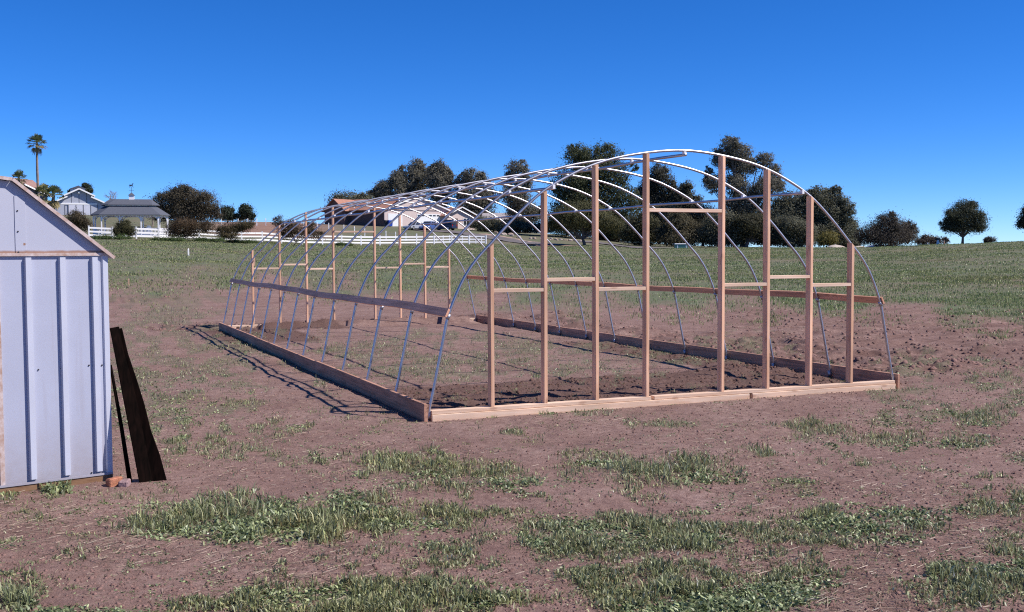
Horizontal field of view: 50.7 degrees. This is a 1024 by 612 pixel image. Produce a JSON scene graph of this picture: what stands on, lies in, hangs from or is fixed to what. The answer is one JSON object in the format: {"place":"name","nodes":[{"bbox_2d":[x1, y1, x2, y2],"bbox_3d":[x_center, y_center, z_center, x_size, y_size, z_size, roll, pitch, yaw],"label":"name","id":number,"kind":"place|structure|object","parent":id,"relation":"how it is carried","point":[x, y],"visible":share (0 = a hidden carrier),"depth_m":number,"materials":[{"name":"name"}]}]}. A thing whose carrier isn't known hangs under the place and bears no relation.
{"place":"outdoors","nodes":[
{"label":"outdoors","id":0,"kind":"place"},
{"bbox_2d":[409,229,569,244],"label":"driveway","id":1,"kind":"structure","parent":0,"point":[502,238],"depth_m":175.91,"materials":[{"name":"concrete"}]},
{"bbox_2d":[403,222,422,229],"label":"parked car","id":2,"kind":"object","parent":1,"relation":"on","point":[415,225],"visible":0.71,"depth_m":189.59,"materials":[{"name":"silver metal"}]},
{"bbox_2d":[419,221,435,229],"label":"parked car","id":3,"kind":"object","parent":1,"relation":"on","point":[430,226],"visible":0.65,"depth_m":191.08,"materials":[{"name":"blue paint"}]},
{"bbox_2d":[435,220,456,229],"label":"parked car","id":4,"kind":"object","parent":1,"relation":"on","point":[449,226],"visible":0.67,"depth_m":192.35,"materials":[{"name":"blue paint"}]},
{"bbox_2d":[485,234,531,241],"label":"dirt path","id":5,"kind":"structure","parent":0,"point":[508,237],"depth_m":178.82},
{"bbox_2d":[0,215,1023,611],"bbox_3d":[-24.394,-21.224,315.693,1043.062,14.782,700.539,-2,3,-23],"label":"ground","id":6,"kind":"structure","parent":0,"point":[210,301],"depth_m":11.19,"materials":[{"name":"soil"}]},
{"bbox_2d":[11,169,27,184],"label":"fan palm","id":7,"kind":"object","parent":6,"relation":"on","point":[19,173],"visible":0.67,"depth_m":212.71,"materials":[{"name":"green plant"}]},
{"bbox_2d":[12,178,51,198],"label":"farmhouse","id":8,"kind":"object","parent":6,"relation":"on","point":[30,185],"visible":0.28,"depth_m":238.38,"materials":[{"name":"white wood"}]},
{"bbox_2d":[25,133,46,197],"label":"fan palm","id":9,"kind":"object","parent":6,"relation":"on","point":[38,139],"visible":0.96,"depth_m":203.60,"materials":[{"name":"green plant"}]},
{"bbox_2d":[34,183,51,202],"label":"fan palm","id":10,"kind":"object","parent":6,"relation":"on","point":[41,188],"visible":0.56,"depth_m":180.88,"materials":[{"name":"green plant"}]},
{"bbox_2d":[43,184,64,210],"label":"fan palm","id":11,"kind":"object","parent":6,"relation":"on","point":[53,203],"visible":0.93,"depth_m":170.87,"materials":[{"name":"green plant"}]},
{"bbox_2d":[0,176,114,493],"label":"garden shed","id":12,"kind":"structure","parent":6,"relation":"on","point":[55,403],"depth_m":7.75,"materials":[{"name":"metal"}]},
{"bbox_2d":[65,208,94,231],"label":"shrub","id":13,"kind":"object","parent":6,"relation":"on","point":[78,220],"visible":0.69,"depth_m":125.38,"materials":[{"name":"green plant"}]},
{"bbox_2d":[67,182,94,193],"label":"pine tree","id":14,"kind":"object","parent":6,"relation":"on","point":[88,187],"visible":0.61,"depth_m":260.33,"materials":[{"name":"green plant"}]},
{"bbox_2d":[55,186,149,217],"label":"barn","id":15,"kind":"structure","parent":6,"relation":"on","point":[80,198],"depth_m":221.21,"materials":[{"name":"grey"}]},
{"bbox_2d":[57,205,64,214],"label":"sliding door","id":16,"kind":"structure","parent":15,"relation":"in","point":[61,209],"depth_m":219.73,"materials":[{"name":"grey"}]},
{"bbox_2d":[69,205,75,213],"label":"sliding door","id":17,"kind":"structure","parent":15,"relation":"in","point":[71,207],"depth_m":220.57,"materials":[{"name":"white glass"}]},
{"bbox_2d":[76,205,82,211],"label":"sliding door","id":18,"kind":"structure","parent":15,"relation":"in","point":[80,207],"depth_m":221.21,"materials":[{"name":"white glass"}]},
{"bbox_2d":[84,205,89,214],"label":"sliding door","id":19,"kind":"structure","parent":15,"relation":"in","point":[86,207],"depth_m":221.81,"materials":[{"name":"white"}]},
{"bbox_2d":[91,205,96,213],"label":"sliding door","id":20,"kind":"structure","parent":15,"relation":"in","point":[93,207],"depth_m":222.35,"materials":[{"name":"grey"}]},
{"bbox_2d":[104,191,116,200],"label":"bare tree","id":21,"kind":"object","parent":6,"relation":"on","point":[112,193],"visible":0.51,"depth_m":231.15,"materials":[{"name":"brown plant"}]},
{"bbox_2d":[91,233,132,238],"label":"shrub","id":22,"kind":"object","parent":6,"relation":"on","point":[105,236],"visible":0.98,"depth_m":111.19,"materials":[{"name":"green plant"}]},
{"bbox_2d":[106,476,122,486],"bbox_3d":[-2.907,1.286,7.876,0.080,0.079,0.109,2,4,35],"label":"brick","id":23,"kind":"object","parent":6,"relation":"on","point":[112,482],"visible":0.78,"depth_m":7.84,"materials":[{"name":"orange brick"}]},
{"bbox_2d":[110,365,131,481],"bbox_3d":[-2.892,0.881,7.991,0.236,0.886,0.036,2,4,37],"label":"stake","id":24,"kind":"object","parent":6,"relation":"on","point":[125,454],"visible":0.79,"depth_m":7.99,"materials":[{"name":"brown wood"}]},
{"bbox_2d":[108,219,139,236],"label":"shrub","id":25,"kind":"object","parent":6,"relation":"on","point":[125,227],"visible":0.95,"depth_m":114.17,"materials":[{"name":"green plant"}]},
{"bbox_2d":[118,478,130,486],"bbox_3d":[-2.812,1.293,7.840,0.071,0.067,0.096,0,3,-3],"label":"brick","id":26,"kind":"object","parent":6,"relation":"on","point":[124,483],"visible":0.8,"depth_m":7.80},
{"bbox_2d":[90,183,170,235],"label":"gazebo","id":27,"kind":"object","parent":6,"relation":"on","point":[131,206],"visible":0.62,"depth_m":136.97,"materials":[{"name":"white"}]},
{"bbox_2d":[110,327,152,482],"bbox_3d":[-2.818,0.742,8.004,0.409,1.169,0.111,1,3,32],"label":"plank","id":28,"kind":"object","parent":6,"relation":"on","point":[136,434],"visible":0.91,"depth_m":7.99,"materials":[{"name":"brown wood"}]},
{"bbox_2d":[120,328,166,480],"bbox_3d":[-2.773,0.743,8.019,0.472,1.150,0.089,1,3,25],"label":"plank","id":29,"kind":"object","parent":6,"relation":"on","point":[156,467],"visible":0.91,"depth_m":8.00,"materials":[{"name":"black wood"}]},
{"bbox_2d":[148,235,186,240],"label":"shrub","id":30,"kind":"object","parent":6,"relation":"on","point":[163,238],"visible":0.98,"depth_m":113.30,"materials":[{"name":"green plant"}]},
{"bbox_2d":[142,181,226,228],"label":"tree","id":31,"kind":"object","parent":6,"relation":"on","point":[183,200],"visible":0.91,"depth_m":165.91,"materials":[{"name":"green plant"}]},
{"bbox_2d":[162,215,217,239],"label":"shrub","id":32,"kind":"object","parent":6,"relation":"on","point":[176,231],"visible":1,"depth_m":116.53,"materials":[{"name":"green plant"}]},
{"bbox_2d":[192,236,226,241],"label":"shrub","id":33,"kind":"object","parent":6,"relation":"on","point":[205,239],"visible":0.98,"depth_m":116.32,"materials":[{"name":"green plant"}]},
{"bbox_2d":[219,203,236,222],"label":"pine tree","id":34,"kind":"object","parent":6,"relation":"on","point":[229,210],"visible":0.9,"depth_m":203.74,"materials":[{"name":"green plant"}]},
{"bbox_2d":[214,216,255,242],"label":"shrub","id":35,"kind":"object","parent":6,"relation":"on","point":[230,231],"visible":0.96,"depth_m":120.09,"materials":[{"name":"green plant"}]},
{"bbox_2d":[224,237,261,243],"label":"shrub","id":36,"kind":"object","parent":6,"relation":"on","point":[245,241],"visible":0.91,"depth_m":121.20,"materials":[{"name":"green plant"}]},
{"bbox_2d":[234,201,257,221],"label":"pine tree","id":37,"kind":"object","parent":6,"relation":"on","point":[245,211],"visible":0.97,"depth_m":203.97,"materials":[{"name":"green plant"}]},
{"bbox_2d":[88,226,486,244],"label":"rail fence","id":38,"kind":"object","parent":6,"relation":"on","point":[322,239],"visible":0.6,"depth_m":138.99,"materials":[{"name":"white wood"}]},
{"bbox_2d":[270,214,324,244],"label":"shrub","id":39,"kind":"object","parent":6,"relation":"on","point":[295,231],"visible":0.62,"depth_m":127.39,"materials":[{"name":"green plant"}]},
{"bbox_2d":[334,241,354,245],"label":"shrub","id":40,"kind":"object","parent":6,"relation":"on","point":[342,244],"visible":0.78,"depth_m":135.49,"materials":[{"name":"green plant"}]},
{"bbox_2d":[320,185,372,207],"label":"tree","id":41,"kind":"object","parent":6,"relation":"on","point":[362,195],"visible":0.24,"depth_m":219.21,"materials":[{"name":"green plant"}]},
{"bbox_2d":[215,218,481,243],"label":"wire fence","id":42,"kind":"object","parent":6,"relation":"on","point":[221,220],"visible":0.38,"depth_m":177.50,"materials":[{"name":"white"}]},
{"bbox_2d":[366,169,408,197],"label":"eucalyptus","id":43,"kind":"object","parent":6,"relation":"on","point":[382,187],"visible":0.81,"depth_m":237.66,"materials":[{"name":"green plant"}]},
{"bbox_2d":[322,196,476,229],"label":"ranch house","id":44,"kind":"structure","parent":6,"relation":"on","point":[365,219],"depth_m":202.27,"materials":[{"name":"paint"}]},
{"bbox_2d":[388,214,401,225],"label":"garage door","id":45,"kind":"structure","parent":44,"relation":"in","point":[390,216],"depth_m":199.70,"materials":[{"name":"white"}]},
{"bbox_2d":[417,214,439,224],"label":"garage door","id":46,"kind":"structure","parent":44,"relation":"in","point":[436,217],"depth_m":203.29,"materials":[{"name":"white"}]},
{"bbox_2d":[463,218,469,224],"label":"window","id":47,"kind":"structure","parent":44,"relation":"in","point":[464,222],"depth_m":205.39,"materials":[{"name":"white"}]},
{"bbox_2d":[397,156,430,200],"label":"eucalyptus","id":48,"kind":"object","parent":6,"relation":"on","point":[414,175],"visible":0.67,"depth_m":239.54,"materials":[{"name":"green plant"}]},
{"bbox_2d":[423,157,454,207],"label":"eucalyptus","id":49,"kind":"object","parent":6,"relation":"on","point":[439,173],"visible":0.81,"depth_m":235.32,"materials":[{"name":"green plant"}]},
{"bbox_2d":[448,165,500,217],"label":"eucalyptus","id":50,"kind":"object","parent":6,"relation":"on","point":[467,177],"visible":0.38,"depth_m":234.25,"materials":[{"name":"green plant"}]},
{"bbox_2d":[481,213,511,221],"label":"outbuilding","id":51,"kind":"structure","parent":6,"relation":"on","point":[492,216],"depth_m":226.88,"materials":[{"name":"white"}]},
{"bbox_2d":[466,215,554,232],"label":"bush","id":52,"kind":"object","parent":6,"relation":"on","point":[493,225],"visible":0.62,"depth_m":197.65,"materials":[{"name":"green plant"}]},
{"bbox_2d":[0,306,1023,611],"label":"grass","id":53,"kind":"structure","parent":6,"relation":"on","point":[326,526],"depth_m":6.50,"materials":[{"name":"green plant"}]},
{"bbox_2d":[0,262,1023,611],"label":"soil clods","id":54,"kind":"object","parent":6,"relation":"on","point":[618,380],"visible":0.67,"depth_m":8.28,"materials":[{"name":"brown soil"}]},
{"bbox_2d":[0,294,1023,611],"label":"dry straw","id":55,"kind":"object","parent":6,"relation":"on","point":[902,606],"visible":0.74,"depth_m":6.31,"materials":[{"name":"beige plant"}]},
{"bbox_2d":[498,159,540,232],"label":"eucalyptus","id":56,"kind":"object","parent":6,"relation":"on","point":[516,205],"visible":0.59,"depth_m":216.02,"materials":[{"name":"green plant"}]},
{"bbox_2d":[94,238,1023,339],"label":"field grass","id":57,"kind":"structure","parent":6,"relation":"on","point":[932,278],"depth_m":59.62,"materials":[{"name":"green plant"}]},
{"bbox_2d":[219,149,899,421],"bbox_3d":[-0.876,-0.590,18.660,6.200,2.964,14.378,-2,3,-23],"label":"greenhouse frame","id":58,"kind":"object","parent":6,"relation":"on","point":[808,367],"visible":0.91,"depth_m":13.05,"materials":[{"name":"brown wood"}]},
{"bbox_2d":[539,196,629,244],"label":"tree","id":59,"kind":"object","parent":6,"relation":"on","point":[569,221],"visible":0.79,"depth_m":154.24,"materials":[{"name":"green plant"}]},
{"bbox_2d":[539,140,641,238],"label":"eucalyptus","id":60,"kind":"object","parent":6,"relation":"on","point":[582,154],"visible":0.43,"depth_m":193.90,"materials":[{"name":"green plant"}]},
{"bbox_2d":[599,209,637,241],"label":"tree","id":61,"kind":"object","parent":6,"relation":"on","point":[615,239],"visible":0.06,"depth_m":200.55,"materials":[{"name":"green plant"}]},
{"bbox_2d":[613,210,662,245],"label":"tree","id":62,"kind":"object","parent":6,"relation":"on","point":[631,235],"visible":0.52,"depth_m":174.72,"materials":[{"name":"green plant"}]},
{"bbox_2d":[635,161,678,243],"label":"eucalyptus","id":63,"kind":"object","parent":6,"relation":"on","point":[658,193],"visible":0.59,"depth_m":211.69,"materials":[{"name":"green plant"}]},
{"bbox_2d":[649,196,688,244],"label":"tree","id":64,"kind":"object","parent":6,"relation":"on","point":[657,215],"visible":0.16,"depth_m":204.05,"materials":[{"name":"green plant"}]},
{"bbox_2d":[650,212,707,246],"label":"tree","id":65,"kind":"object","parent":6,"relation":"on","point":[685,226],"visible":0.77,"depth_m":169.85,"materials":[{"name":"green plant"}]},
{"bbox_2d":[674,243,687,247],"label":"utility box","id":66,"kind":"object","parent":6,"relation":"on","point":[680,245],"visible":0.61,"depth_m":150.28,"materials":[{"name":"teal metal"}]},
{"bbox_2d":[669,176,704,214],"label":"eucalyptus","id":67,"kind":"object","parent":6,"relation":"on","point":[686,188],"visible":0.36,"depth_m":209.80,"materials":[{"name":"green plant"}]},
{"bbox_2d":[684,197,716,245],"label":"tree","id":68,"kind":"object","parent":6,"relation":"on","point":[694,216],"visible":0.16,"depth_m":205.31,"materials":[{"name":"green plant"}]},
{"bbox_2d":[693,205,746,246],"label":"tree","id":69,"kind":"object","parent":6,"relation":"on","point":[710,228],"visible":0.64,"depth_m":168.04,"materials":[{"name":"green plant"}]},
{"bbox_2d":[701,134,786,246],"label":"eucalyptus","id":70,"kind":"object","parent":6,"relation":"on","point":[734,148],"visible":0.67,"depth_m":200.34,"materials":[{"name":"green plant"}]},
{"bbox_2d":[727,207,790,246],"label":"tree","id":71,"kind":"object","parent":6,"relation":"on","point":[751,224],"visible":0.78,"depth_m":166.78,"materials":[{"name":"green plant"}]},
{"bbox_2d":[754,186,822,243],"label":"tree","id":72,"kind":"object","parent":6,"relation":"on","point":[795,204],"visible":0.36,"depth_m":193.29,"materials":[{"name":"green plant"}]},
{"bbox_2d":[770,211,820,246],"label":"tree","id":73,"kind":"object","parent":6,"relation":"on","point":[793,229],"visible":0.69,"depth_m":166.37,"materials":[{"name":"green plant"}]},
{"bbox_2d":[813,229,839,246],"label":"bush","id":74,"kind":"object","parent":6,"relation":"on","point":[830,238],"visible":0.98,"depth_m":159.11,"materials":[{"name":"green plant"}]},
{"bbox_2d":[801,183,860,246],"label":"tree","id":75,"kind":"object","parent":6,"relation":"on","point":[836,207],"visible":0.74,"depth_m":192.17,"materials":[{"name":"green plant"}]},
{"bbox_2d":[828,245,844,247],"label":"mound","id":76,"kind":"object","parent":6,"relation":"on","point":[836,246],"visible":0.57,"depth_m":155.19,"materials":[{"name":"white"}]},
{"bbox_2d":[836,217,862,246],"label":"tree","id":77,"kind":"object","parent":6,"relation":"on","point":[844,243],"visible":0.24,"depth_m":198.33,"materials":[{"name":"green plant"}]},
{"bbox_2d":[849,206,922,246],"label":"tree","id":78,"kind":"object","parent":6,"relation":"on","point":[887,229],"visible":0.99,"depth_m":155.81,"materials":[{"name":"green plant"}]},
{"bbox_2d":[915,232,950,244],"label":"bush","id":79,"kind":"object","parent":6,"relation":"on","point":[928,239],"visible":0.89,"depth_m":177.02,"materials":[{"name":"green plant"}]},
{"bbox_2d":[938,196,991,243],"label":"tree","id":80,"kind":"object","parent":6,"relation":"on","point":[961,218],"visible":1,"depth_m":131.09,"materials":[{"name":"green plant"}]},
{"bbox_2d":[983,236,997,242],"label":"bush","id":81,"kind":"object","parent":6,"relation":"on","point":[988,239],"visible":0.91,"depth_m":174.36,"materials":[{"name":"green plant"}]},
{"bbox_2d":[1013,204,1023,229],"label":"tree","id":82,"kind":"object","parent":6,"relation":"on","point":[1020,223],"visible":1,"depth_m":123.74,"materials":[{"name":"green plant"}]},
{"bbox_2d":[0,0,1023,246],"label":"sky","id":83,"kind":"structure","parent":0,"point":[916,107],"materials":[{"name":"blue"}]},
{"bbox_2d":[579,241,659,247],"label":"driveway","id":84,"kind":"structure","parent":0,"point":[620,245],"depth_m":162.57,"materials":[{"name":"concrete"}]}
]}

